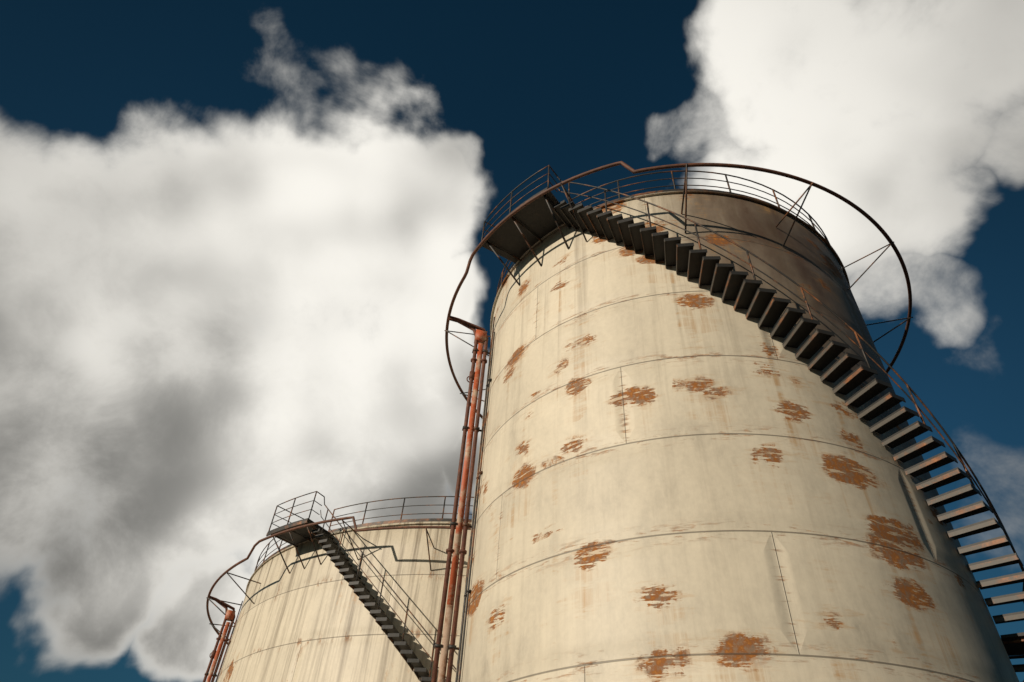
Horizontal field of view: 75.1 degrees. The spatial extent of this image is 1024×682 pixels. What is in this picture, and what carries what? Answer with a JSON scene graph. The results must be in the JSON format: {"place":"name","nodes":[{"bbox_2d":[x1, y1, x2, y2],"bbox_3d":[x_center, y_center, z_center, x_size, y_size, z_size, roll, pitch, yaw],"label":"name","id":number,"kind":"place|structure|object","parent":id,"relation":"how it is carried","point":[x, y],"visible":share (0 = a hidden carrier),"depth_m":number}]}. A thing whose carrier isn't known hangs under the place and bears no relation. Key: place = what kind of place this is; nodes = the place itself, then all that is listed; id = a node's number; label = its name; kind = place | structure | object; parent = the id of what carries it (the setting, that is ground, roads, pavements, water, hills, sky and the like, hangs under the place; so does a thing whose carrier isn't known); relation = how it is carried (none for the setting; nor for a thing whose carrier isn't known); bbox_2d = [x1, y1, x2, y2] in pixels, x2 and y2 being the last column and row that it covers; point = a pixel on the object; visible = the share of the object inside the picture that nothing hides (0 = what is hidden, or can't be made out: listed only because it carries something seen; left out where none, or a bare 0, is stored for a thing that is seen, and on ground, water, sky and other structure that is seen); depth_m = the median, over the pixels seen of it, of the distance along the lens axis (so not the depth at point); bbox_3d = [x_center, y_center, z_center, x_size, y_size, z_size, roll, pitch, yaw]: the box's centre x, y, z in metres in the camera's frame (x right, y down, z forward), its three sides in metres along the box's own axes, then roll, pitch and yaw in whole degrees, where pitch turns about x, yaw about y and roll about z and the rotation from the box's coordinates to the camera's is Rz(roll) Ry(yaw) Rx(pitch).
{"place":"outdoors","nodes":[
{"label":"outdoors","id":0,"kind":"place"},
{"bbox_2d":[217,521,471,681],"bbox_3d":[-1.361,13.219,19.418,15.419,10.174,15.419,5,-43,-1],"label":"storage tank","id":1,"kind":"object","parent":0,"point":[313,620],"visible":0.5,"depth_m":16.26},
{"bbox_2d":[203,516,470,681],"bbox_3d":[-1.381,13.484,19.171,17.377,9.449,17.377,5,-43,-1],"label":"pipes","id":2,"kind":"object","parent":1,"relation":"attached to","point":[229,616],"visible":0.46,"depth_m":18.64},
{"bbox_2d":[254,491,473,681],"bbox_3d":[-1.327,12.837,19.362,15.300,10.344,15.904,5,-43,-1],"label":"railing","id":3,"kind":"object","parent":1,"relation":"attached to","point":[335,554],"visible":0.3,"depth_m":16.74},
{"bbox_2d":[0,0,1023,681],"label":"sky","id":4,"kind":"structure","parent":0,"point":[238,238]},
{"bbox_2d":[455,191,1018,681],"bbox_3d":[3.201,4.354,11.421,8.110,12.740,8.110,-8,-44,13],"label":"storage tank","id":5,"kind":"object","parent":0,"point":[683,479],"visible":0.89,"depth_m":8.84},
{"bbox_2d":[431,161,912,681],"bbox_3d":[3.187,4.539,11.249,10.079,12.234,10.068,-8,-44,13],"label":"pipes","id":6,"kind":"object","parent":5,"relation":"attached to","point":[445,651],"visible":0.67,"depth_m":11.83},
{"bbox_2d":[480,165,1023,681],"bbox_3d":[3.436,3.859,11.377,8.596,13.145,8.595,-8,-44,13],"label":"railing","id":7,"kind":"object","parent":5,"relation":"attached to","point":[518,235],"visible":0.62,"depth_m":9.92}
]}

